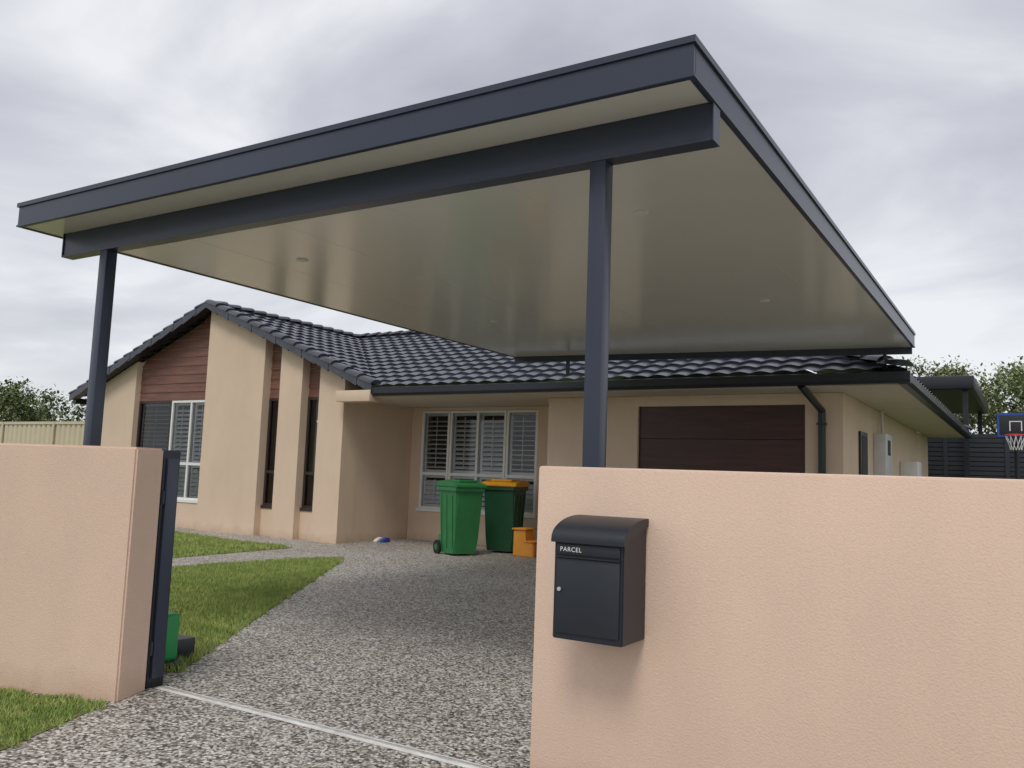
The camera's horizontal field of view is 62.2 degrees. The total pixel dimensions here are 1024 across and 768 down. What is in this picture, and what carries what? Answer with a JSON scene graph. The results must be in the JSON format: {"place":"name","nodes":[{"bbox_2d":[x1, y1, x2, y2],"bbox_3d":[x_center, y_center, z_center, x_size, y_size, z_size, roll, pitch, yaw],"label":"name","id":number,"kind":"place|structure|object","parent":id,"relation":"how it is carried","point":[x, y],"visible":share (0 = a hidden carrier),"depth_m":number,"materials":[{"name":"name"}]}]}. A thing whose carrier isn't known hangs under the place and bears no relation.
{"place":"outdoors","nodes":[
{"label":"outdoors","id":0,"kind":"place"},
{"bbox_2d":[0,687,108,749],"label":"lawn","id":1,"kind":"structure","parent":0,"point":[24,715],"depth_m":4.51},
{"bbox_2d":[73,399,317,422],"bbox_3d":[-8.065,0.889,23.986,0.120,0.140,9.000,-2,-7,31],"label":"gable gutter","id":2,"kind":"object","parent":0,"point":[82,401],"visible":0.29,"depth_m":20.26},
{"bbox_2d":[173,531,291,557],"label":"lawn","id":3,"kind":"structure","parent":0,"point":[186,544],"depth_m":14.04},
{"bbox_2d":[164,555,344,672],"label":"lawn","id":4,"kind":"structure","parent":0,"point":[212,605],"depth_m":8.92,"materials":[{"name":"plant"}]},
{"bbox_2d":[164,611,194,668],"bbox_3d":[-2.357,1.712,5.753,0.390,0.356,0.460,-2,-7,31],"label":"gate motor","id":5,"kind":"object","parent":4,"relation":"on","point":[177,644],"visible":0.41,"depth_m":5.63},
{"bbox_2d":[259,508,271,535],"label":"sill wall","id":6,"kind":"structure","parent":0,"point":[265,523],"depth_m":16.69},
{"bbox_2d":[260,505,271,508],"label":"sill","id":7,"kind":"structure","parent":6,"relation":"on","point":[267,506],"depth_m":16.69,"materials":[{"name":"brown metal"}]},
{"bbox_2d":[262,398,278,504],"bbox_3d":[-4.696,1.347,16.845,0.460,2.130,0.080,-2,-7,31],"label":"window frame","id":8,"kind":"object","parent":6,"relation":"on","point":[268,451],"visible":0.52,"depth_m":16.93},
{"bbox_2d":[0,527,536,767],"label":"driveway","id":9,"kind":"structure","parent":0,"point":[418,644],"depth_m":5.46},
{"bbox_2d":[0,443,162,701],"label":"boundary wall","id":10,"kind":"structure","parent":9,"relation":"on","point":[78,530],"depth_m":4.96,"materials":[{"name":"paint"}]},
{"bbox_2d":[101,362,149,447],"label":"wall pier","id":11,"kind":"structure","parent":9,"relation":"on","point":[122,401],"depth_m":19.34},
{"bbox_2d":[145,450,180,688],"bbox_3d":[-2.170,1.125,5.221,0.135,1.430,0.125,-2,-7,31],"label":"gate post","id":12,"kind":"object","parent":9,"relation":"on","point":[162,574],"visible":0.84,"depth_m":5.18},
{"bbox_2d":[175,502,196,528],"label":"sill wall","id":13,"kind":"structure","parent":9,"relation":"on","point":[186,513],"depth_m":17.94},
{"bbox_2d":[136,401,171,449],"bbox_3d":[-7.976,1.446,18.850,1.140,2.130,0.080,-2,-7,31],"label":"window frame","id":14,"kind":"object","parent":13,"relation":"on","point":[139,427],"visible":0.43,"depth_m":19.12,"materials":[{"name":"brown metal"}]},
{"bbox_2d":[140,404,169,448],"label":"shutter louvres","id":15,"kind":"object","parent":14,"relation":"attached to","point":[144,423],"visible":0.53,"depth_m":19.01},
{"bbox_2d":[149,403,184,459],"bbox_3d":[-7.822,1.478,19.100,1.140,2.130,0.010,-2,-7,31],"label":"window backing","id":16,"kind":"object","parent":13,"relation":"on","point":[161,437],"depth_m":19.24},
{"bbox_2d":[168,400,204,499],"bbox_3d":[-6.927,1.414,18.209,1.300,2.130,0.080,-2,-7,31],"label":"window frame","id":17,"kind":"object","parent":13,"relation":"on","point":[187,463],"visible":0.52,"depth_m":18.23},
{"bbox_2d":[173,403,204,497],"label":"shutter louvres","id":18,"kind":"object","parent":17,"relation":"attached to","point":[194,482],"visible":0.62,"depth_m":18.27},
{"bbox_2d":[177,499,196,502],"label":"sill","id":19,"kind":"structure","parent":13,"relation":"on","point":[187,501],"depth_m":17.94,"materials":[{"name":"white metal"}]},
{"bbox_2d":[179,403,204,497],"bbox_3d":[-6.773,1.447,18.458,1.300,2.130,0.010,-2,-7,31],"label":"window backing","id":20,"kind":"object","parent":13,"relation":"on","point":[188,407],"depth_m":18.63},
{"bbox_2d":[195,312,278,535],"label":"wall pier","id":21,"kind":"structure","parent":9,"relation":"on","point":[234,442],"depth_m":17.20,"materials":[{"name":"paint"}]},
{"bbox_2d":[72,308,210,400],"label":"gable soffit","id":22,"kind":"structure","parent":21,"relation":"attached to","point":[158,343],"depth_m":18.76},
{"bbox_2d":[69,389,77,400],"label":"barge tile","id":23,"kind":"object","parent":22,"relation":"attached to","point":[74,394],"visible":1,"depth_m":19.93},
{"bbox_2d":[78,382,87,394],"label":"barge tile","id":24,"kind":"object","parent":23,"relation":"on","point":[82,388],"visible":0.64,"depth_m":19.75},
{"bbox_2d":[117,353,129,367],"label":"barge tile","id":25,"kind":"object","parent":22,"relation":"attached to","point":[123,360],"visible":1,"depth_m":19.05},
{"bbox_2d":[128,348,138,360],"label":"barge tile","id":26,"kind":"object","parent":25,"relation":"on","point":[134,353],"visible":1,"depth_m":18.89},
{"bbox_2d":[138,339,150,353],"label":"barge tile","id":27,"kind":"object","parent":22,"relation":"attached to","point":[143,347],"visible":1,"depth_m":18.71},
{"bbox_2d":[149,333,159,346],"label":"barge tile","id":28,"kind":"object","parent":22,"relation":"attached to","point":[155,339],"visible":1,"depth_m":18.55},
{"bbox_2d":[160,324,172,339],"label":"barge tile","id":29,"kind":"object","parent":22,"relation":"attached to","point":[166,331],"visible":1,"depth_m":18.36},
{"bbox_2d":[140,315,210,400],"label":"cladding boards","id":30,"kind":"object","parent":22,"relation":"attached to","point":[186,388],"visible":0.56,"depth_m":18.62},
{"bbox_2d":[171,318,182,331],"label":"barge tile","id":31,"kind":"object","parent":22,"relation":"attached to","point":[177,324],"visible":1,"depth_m":18.20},
{"bbox_2d":[182,309,195,324],"bbox_3d":[-6.853,-1.434,18.027,0.414,0.321,0.030,-2,-7,31],"label":"barge tile","id":32,"kind":"object","parent":22,"relation":"attached to","point":[188,316],"visible":1,"depth_m":18.02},
{"bbox_2d":[84,304,359,420],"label":"gable left tiles","id":33,"kind":"object","parent":22,"relation":"attached to","point":[174,338],"visible":0.05,"depth_m":19.01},
{"bbox_2d":[68,302,204,393],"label":"rake caps","id":34,"kind":"object","parent":33,"relation":"attached to","point":[154,335],"visible":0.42,"depth_m":18.73,"materials":[{"name":"tile"}]},
{"bbox_2d":[218,301,359,335],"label":"ridge caps","id":35,"kind":"object","parent":33,"relation":"on","point":[283,317],"visible":0.4,"depth_m":19.57,"materials":[{"name":"tile"}]},
{"bbox_2d":[361,353,916,431],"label":"roof","id":36,"kind":"structure","parent":33,"relation":"attached to","point":[780,372],"depth_m":20.95,"materials":[{"name":"tile"}]},
{"bbox_2d":[358,332,900,384],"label":"roof tiles","id":37,"kind":"object","parent":36,"relation":"on","point":[409,358],"visible":0.48,"depth_m":14.74,"materials":[{"name":"tile"}]},
{"bbox_2d":[231,307,373,384],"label":"gable roof tiles","id":38,"kind":"object","parent":37,"relation":"attached to","point":[345,349],"visible":0.78,"depth_m":18.43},
{"bbox_2d":[194,302,205,316],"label":"barge tile","id":39,"kind":"object","parent":38,"relation":"attached to","point":[200,308],"visible":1,"depth_m":17.86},
{"bbox_2d":[206,303,217,314],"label":"barge tile","id":40,"kind":"object","parent":38,"relation":"attached to","point":[211,307],"visible":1,"depth_m":17.68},
{"bbox_2d":[270,344,281,397],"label":"cladding boards","id":41,"kind":"object","parent":38,"relation":"attached to","point":[275,374],"visible":0.48,"depth_m":17.05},
{"bbox_2d":[205,299,380,384],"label":"rake caps","id":42,"kind":"object","parent":38,"relation":"on","point":[322,356],"visible":1,"depth_m":16.30,"materials":[{"name":"tile"}]},
{"bbox_2d":[308,362,320,396],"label":"cladding boards","id":43,"kind":"object","parent":38,"relation":"attached to","point":[314,382],"visible":0.43,"depth_m":16.47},
{"bbox_2d":[356,378,372,392],"bbox_3d":[-2.681,0.011,15.282,0.414,0.321,0.030,-2,-7,31],"label":"barge tile","id":44,"kind":"object","parent":38,"relation":"attached to","point":[365,385],"visible":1,"depth_m":15.24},
{"bbox_2d":[340,369,356,385],"bbox_3d":[-2.986,-0.123,15.477,0.414,0.321,0.030,-2,-7,31],"label":"barge tile","id":45,"kind":"object","parent":44,"relation":"on","point":[350,378],"visible":1,"depth_m":15.45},
{"bbox_2d":[328,363,342,377],"bbox_3d":[-3.281,-0.256,15.685,0.414,0.321,0.030,-2,-7,31],"label":"barge tile","id":46,"kind":"object","parent":45,"relation":"on","point":[334,370],"visible":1,"depth_m":15.66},
{"bbox_2d":[312,355,328,370],"bbox_3d":[-3.585,-0.391,15.881,0.414,0.321,0.030,-2,-7,31],"label":"barge tile","id":47,"kind":"object","parent":46,"relation":"on","point":[321,363],"visible":1,"depth_m":15.86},
{"bbox_2d":[301,350,314,363],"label":"barge tile","id":48,"kind":"object","parent":47,"relation":"on","point":[307,356],"visible":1,"depth_m":16.07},
{"bbox_2d":[286,342,301,357],"bbox_3d":[-4.185,-0.658,16.285,0.414,0.321,0.030,-2,-7,31],"label":"barge tile","id":49,"kind":"object","parent":48,"relation":"on","point":[293,349],"visible":1,"depth_m":16.26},
{"bbox_2d":[276,337,288,350],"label":"barge tile","id":50,"kind":"object","parent":49,"relation":"on","point":[280,342],"visible":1,"depth_m":16.48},
{"bbox_2d":[261,330,275,343],"bbox_3d":[-4.785,-0.925,16.688,0.414,0.321,0.030,-2,-7,31],"label":"barge tile","id":51,"kind":"object","parent":50,"relation":"on","point":[268,336],"visible":1,"depth_m":16.67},
{"bbox_2d":[251,325,263,337],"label":"barge tile","id":52,"kind":"object","parent":51,"relation":"on","point":[256,330],"visible":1,"depth_m":16.89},
{"bbox_2d":[237,318,251,331],"bbox_3d":[-5.385,-1.193,17.092,0.414,0.321,0.030,-2,-7,31],"label":"barge tile","id":53,"kind":"object","parent":52,"relation":"on","point":[245,324],"visible":1,"depth_m":17.07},
{"bbox_2d":[228,313,240,325],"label":"barge tile","id":54,"kind":"object","parent":53,"relation":"on","point":[232,318],"visible":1,"depth_m":17.28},
{"bbox_2d":[215,307,228,319],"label":"barge tile","id":55,"kind":"object","parent":54,"relation":"on","point":[222,313],"visible":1,"depth_m":17.47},
{"bbox_2d":[356,330,415,336],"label":"ridge caps","id":56,"kind":"object","parent":37,"relation":"on","point":[387,333],"visible":0.15,"depth_m":21.19,"materials":[{"name":"tile"}]},
{"bbox_2d":[811,356,968,429],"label":"hip roof tiles","id":57,"kind":"object","parent":36,"relation":"on","point":[876,369],"visible":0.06,"depth_m":13.84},
{"bbox_2d":[853,355,913,366],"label":"hip caps","id":58,"kind":"object","parent":57,"relation":"on","point":[890,360],"visible":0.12,"depth_m":10.88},
{"bbox_2d":[141,321,209,401],"bbox_3d":[-7.286,-0.559,18.821,2.470,1.888,0.250,-2,-7,31],"label":"gable infill","id":59,"kind":"object","parent":21,"relation":"attached to","point":[178,366],"visible":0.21,"depth_m":18.65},
{"bbox_2d":[270,347,317,538],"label":"wall pier","id":60,"kind":"structure","parent":9,"relation":"on","point":[290,444],"depth_m":16.39,"materials":[{"name":"paint"}]},
{"bbox_2d":[310,367,361,543],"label":"wall pier","id":61,"kind":"structure","parent":9,"relation":"on","point":[335,480],"depth_m":15.80,"materials":[{"name":"paint"}]},
{"bbox_2d":[374,537,389,542],"bbox_3d":[-2.484,2.970,16.174,0.240,0.088,0.235,-2,-7,31],"label":"pair of shoes","id":62,"kind":"object","parent":9,"relation":"on","point":[381,539],"visible":1,"depth_m":16.13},
{"bbox_2d":[433,479,486,553],"bbox_3d":[-0.890,2.237,14.267,0.600,1.248,0.743,7,-8,-36],"label":"wheelie bin","id":63,"kind":"object","parent":9,"relation":"on","point":[460,506],"visible":1,"depth_m":14.06,"materials":[{"name":"plastic"}]},
{"bbox_2d":[16,34,915,467],"bbox_3d":[0.573,0.623,8.585,5.534,3.342,8.332,-2,-7,31],"label":"carport","id":64,"kind":"object","parent":9,"relation":"on","point":[648,202],"visible":0.95,"depth_m":6.09,"materials":[{"name":"metal"}]},
{"bbox_2d":[482,479,529,551],"bbox_3d":[-0.120,2.334,15.065,0.660,1.280,0.834,0,-7,20],"label":"wheelie bin","id":65,"kind":"object","parent":9,"relation":"on","point":[504,499],"visible":0.8,"depth_m":14.78,"materials":[{"name":"plastic"}]},
{"bbox_2d":[512,527,536,557],"bbox_3d":[0.265,2.681,14.374,0.440,0.470,0.340,-2,-7,31],"label":"step stool","id":66,"kind":"object","parent":9,"relation":"on","point":[524,543],"visible":0.81,"depth_m":14.27,"materials":[{"name":"orange plastic"}]},
{"bbox_2d":[375,384,963,437],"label":"porch soffit","id":67,"kind":"structure","parent":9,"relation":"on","point":[899,403],"depth_m":13.92,"materials":[{"name":"paint"}]},
{"bbox_2d":[336,390,379,402],"bbox_3d":[-2.809,0.228,15.462,0.810,0.200,0.300,-2,-7,31],"label":"eave return","id":68,"kind":"object","parent":67,"relation":"on","point":[355,396],"visible":0.89,"depth_m":15.32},
{"bbox_2d":[418,411,450,508],"bbox_3d":[-1.544,1.527,17.102,0.690,1.970,0.080,-2,-7,31],"label":"window frame","id":69,"kind":"object","parent":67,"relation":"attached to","point":[422,464],"visible":0.79,"depth_m":17.17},
{"bbox_2d":[423,414,447,506],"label":"shutter louvres","id":70,"kind":"object","parent":69,"relation":"attached to","point":[431,492],"visible":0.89,"depth_m":17.16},
{"bbox_2d":[428,416,459,503],"bbox_3d":[-1.390,1.559,17.352,0.690,1.970,0.010,-2,-7,31],"label":"window backing","id":71,"kind":"object","parent":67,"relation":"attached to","point":[441,418],"depth_m":17.44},
{"bbox_2d":[448,410,506,511],"bbox_3d":[-0.678,1.501,16.573,1.320,1.970,0.080,-2,-7,31],"label":"window frame","id":72,"kind":"object","parent":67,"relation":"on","point":[476,475],"visible":0.66,"depth_m":16.59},
{"bbox_2d":[452,413,503,509],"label":"shutter louvres","id":73,"kind":"object","parent":72,"relation":"attached to","point":[483,444],"visible":0.65,"depth_m":16.64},
{"bbox_2d":[458,413,515,506],"bbox_3d":[-0.524,1.533,16.822,1.320,1.970,0.010,-2,-7,31],"label":"window backing","id":74,"kind":"object","parent":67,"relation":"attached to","point":[486,418],"depth_m":16.88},
{"bbox_2d":[505,410,537,514],"bbox_3d":[0.188,1.474,16.043,0.690,1.970,0.080,-2,-7,31],"label":"window frame","id":75,"kind":"object","parent":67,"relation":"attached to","point":[507,459],"visible":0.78,"depth_m":16.07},
{"bbox_2d":[509,413,535,511],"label":"shutter louvres","id":76,"kind":"object","parent":75,"relation":"attached to","point":[529,500],"visible":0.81,"depth_m":16.09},
{"bbox_2d":[372,371,910,395],"bbox_3d":[1.262,0.024,12.924,8.770,0.150,0.120,-2,-7,31],"label":"front gutter","id":77,"kind":"object","parent":67,"relation":"on","point":[862,378],"visible":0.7,"depth_m":12.20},
{"bbox_2d":[797,385,824,412],"bbox_3d":[4.100,0.199,11.604,0.100,0.373,0.766,-3,-8,41],"label":"downpipe","id":78,"kind":"object","parent":67,"relation":"attached to","point":[812,399],"visible":1,"depth_m":11.55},
{"bbox_2d":[880,411,883,432],"bbox_3d":[6.289,0.665,14.413,0.050,0.410,0.050,-2,-7,31],"label":"conduit","id":79,"kind":"object","parent":67,"relation":"attached to","point":[882,420],"visible":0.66,"depth_m":14.40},
{"bbox_2d":[899,375,971,438],"bbox_3d":[8.162,0.611,15.902,0.125,0.150,12.440,-2,-7,31],"label":"side gutter","id":80,"kind":"object","parent":67,"relation":"attached to","point":[918,390],"visible":1,"depth_m":13.36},
{"bbox_2d":[547,392,927,476],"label":"garage wall","id":81,"kind":"structure","parent":9,"relation":"on","point":[848,418],"depth_m":13.39,"materials":[{"name":"paint"}]},
{"bbox_2d":[638,405,804,472],"bbox_3d":[3.074,1.573,12.647,2.550,2.496,0.040,-2,-7,31],"label":"garage door","id":82,"kind":"structure","parent":81,"relation":"in","point":[712,438],"depth_m":12.66,"materials":[{"name":"wood"}]},
{"bbox_2d":[818,411,825,472],"bbox_3d":[4.291,1.569,11.733,0.100,2.400,0.100,-2,-7,31],"label":"downpipe","id":83,"kind":"object","parent":81,"relation":"attached to","point":[821,446],"visible":0.29,"depth_m":11.78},
{"bbox_2d":[816,423,826,473],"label":"downpipe straps","id":84,"kind":"object","parent":83,"relation":"attached to","point":[821,424],"visible":0.45,"depth_m":11.78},
{"bbox_2d":[859,431,867,474],"bbox_3d":[5.369,1.260,12.953,0.037,1.050,0.600,-2,-7,31],"label":"side window frame","id":85,"kind":"object","parent":81,"relation":"attached to","point":[861,433],"visible":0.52,"depth_m":12.73,"materials":[{"name":"brown metal"}]},
{"bbox_2d":[862,435,867,474],"bbox_3d":[5.388,1.260,12.942,0.004,0.930,0.480,-2,-7,31],"label":"side window glass","id":86,"kind":"object","parent":85,"relation":"attached to","point":[864,455],"visible":0.64,"depth_m":12.95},
{"bbox_2d":[873,433,892,475],"bbox_3d":[6.208,1.222,14.184,0.188,0.750,0.750,-2,-7,31],"label":"meter box","id":87,"kind":"object","parent":81,"relation":"attached to","point":[882,462],"visible":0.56,"depth_m":13.88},
{"bbox_2d":[888,440,890,455],"bbox_3d":[6.294,1.069,14.145,0.004,0.250,0.300,-2,-7,31],"label":"meter window","id":88,"kind":"structure","parent":87,"relation":"in","point":[889,448],"depth_m":14.15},
{"bbox_2d":[900,461,921,476],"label":"hot water unit","id":89,"kind":"structure","parent":81,"relation":"attached to","point":[910,468],"depth_m":16.54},
{"bbox_2d":[299,511,311,539],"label":"sill wall","id":90,"kind":"structure","parent":0,"point":[305,525],"depth_m":16.13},
{"bbox_2d":[299,508,311,511],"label":"sill","id":91,"kind":"structure","parent":90,"relation":"on","point":[306,509],"depth_m":16.13,"materials":[{"name":"brown metal"}]},
{"bbox_2d":[302,397,318,507],"bbox_3d":[-3.784,1.319,16.287,0.460,2.130,0.080,-2,-7,31],"label":"window frame","id":92,"kind":"object","parent":90,"relation":"on","point":[307,452],"visible":0.47,"depth_m":16.36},
{"bbox_2d":[155,686,492,767],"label":"gate track","id":93,"kind":"structure","parent":0,"point":[391,745],"depth_m":4.39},
{"bbox_2d":[407,406,548,545],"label":"porch wall","id":94,"kind":"structure","parent":0,"point":[423,525],"depth_m":16.96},
{"bbox_2d":[416,508,439,511],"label":"sill","id":95,"kind":"structure","parent":94,"relation":"attached to","point":[428,509],"depth_m":16.96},
{"bbox_2d":[514,415,535,509],"bbox_3d":[0.341,1.507,16.293,0.690,1.970,0.010,-2,-7,31],"label":"window backing","id":96,"kind":"object","parent":94,"relation":"attached to","point":[527,418],"depth_m":16.38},
{"bbox_2d":[524,514,536,517],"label":"sill","id":97,"kind":"structure","parent":94,"relation":"attached to","point":[530,516],"depth_m":15.73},
{"bbox_2d":[0,0,1023,433],"label":"sky","id":98,"kind":"structure","parent":0,"point":[903,119],"materials":[{"name":"grey"}]},
{"bbox_2d":[916,375,987,412],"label":"roof slab","id":99,"kind":"structure","parent":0,"point":[952,382],"depth_m":21.82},
{"bbox_2d":[929,389,984,413],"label":"slab soffit","id":100,"kind":"structure","parent":99,"relation":"attached to","point":[951,400],"depth_m":24.31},
{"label":"roof edge tile","id":101,"kind":"object","parent":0,"visible":0},
{"bbox_2d":[108,362,117,374],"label":"barge tile","id":102,"kind":"object","parent":101,"relation":"on","point":[113,367],"visible":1,"depth_m":19.23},
{"label":"ground","id":103,"kind":"structure","parent":0,"visible":0},
{"bbox_2d":[0,376,51,421],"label":"gum tree","id":104,"kind":"object","parent":103,"relation":"on","point":[24,382],"visible":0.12,"depth_m":52.96,"materials":[{"name":"green plant"}]},
{"bbox_2d":[0,379,69,421],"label":"gum tree","id":105,"kind":"object","parent":103,"relation":"on","point":[15,402],"visible":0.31,"depth_m":44.00,"materials":[{"name":"green plant"}]},
{"bbox_2d":[0,421,84,444],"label":"metal fence","id":106,"kind":"object","parent":103,"relation":"on","point":[62,432],"visible":0.27,"depth_m":21.77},
{"bbox_2d":[0,383,85,421],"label":"gum tree","id":107,"kind":"object","parent":103,"relation":"on","point":[48,398],"visible":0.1,"depth_m":51.80,"materials":[{"name":"green plant"}]},
{"bbox_2d":[147,408,316,505],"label":"gable left wall","id":108,"kind":"structure","parent":103,"relation":"on","point":[148,435],"depth_m":21.11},
{"bbox_2d":[353,402,515,541],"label":"gable side wall","id":109,"kind":"structure","parent":103,"relation":"on","point":[383,474],"depth_m":16.66,"materials":[{"name":"paint"}]},
{"bbox_2d":[530,466,1023,767],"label":"boundary wall","id":110,"kind":"structure","parent":103,"relation":"on","point":[802,620],"depth_m":3.14,"materials":[{"name":"paint"}]},
{"bbox_2d":[551,515,648,646],"bbox_3d":[0.353,0.784,3.435,0.321,0.483,0.241,-2,-7,31],"label":"parcel letterbox","id":111,"kind":"object","parent":110,"relation":"attached to","point":[599,579],"visible":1,"depth_m":3.35,"materials":[{"name":"metal"}]},
{"bbox_2d":[555,557,619,640],"bbox_3d":[0.295,0.842,3.337,0.277,0.293,0.006,-2,-7,31],"label":"door","id":112,"kind":"structure","parent":111,"relation":"in","point":[587,601],"depth_m":3.33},
{"bbox_2d":[896,355,1023,433],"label":"garden tree","id":113,"kind":"object","parent":103,"relation":"on","point":[946,370],"visible":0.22,"depth_m":31.30,"materials":[{"name":"green plant"}]},
{"bbox_2d":[962,390,982,477],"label":"posts","id":114,"kind":"object","parent":103,"relation":"on","point":[965,440],"visible":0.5,"depth_m":21.68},
{"bbox_2d":[928,434,1023,478],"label":"slatted screen","id":115,"kind":"object","parent":103,"relation":"on","point":[991,456],"depth_m":21.92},
{"bbox_2d":[957,358,1023,433],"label":"garden tree","id":116,"kind":"object","parent":103,"relation":"on","point":[989,430],"visible":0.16,"depth_m":33.62,"materials":[{"name":"green plant"}]},
{"bbox_2d":[983,356,1023,433],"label":"garden tree","id":117,"kind":"object","parent":103,"relation":"on","point":[1018,381],"visible":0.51,"depth_m":31.01,"materials":[{"name":"green plant"}]},
{"bbox_2d":[996,413,1023,478],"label":"basketball hoop","id":118,"kind":"object","parent":103,"relation":"on","point":[1010,425],"visible":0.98,"depth_m":18.58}
]}

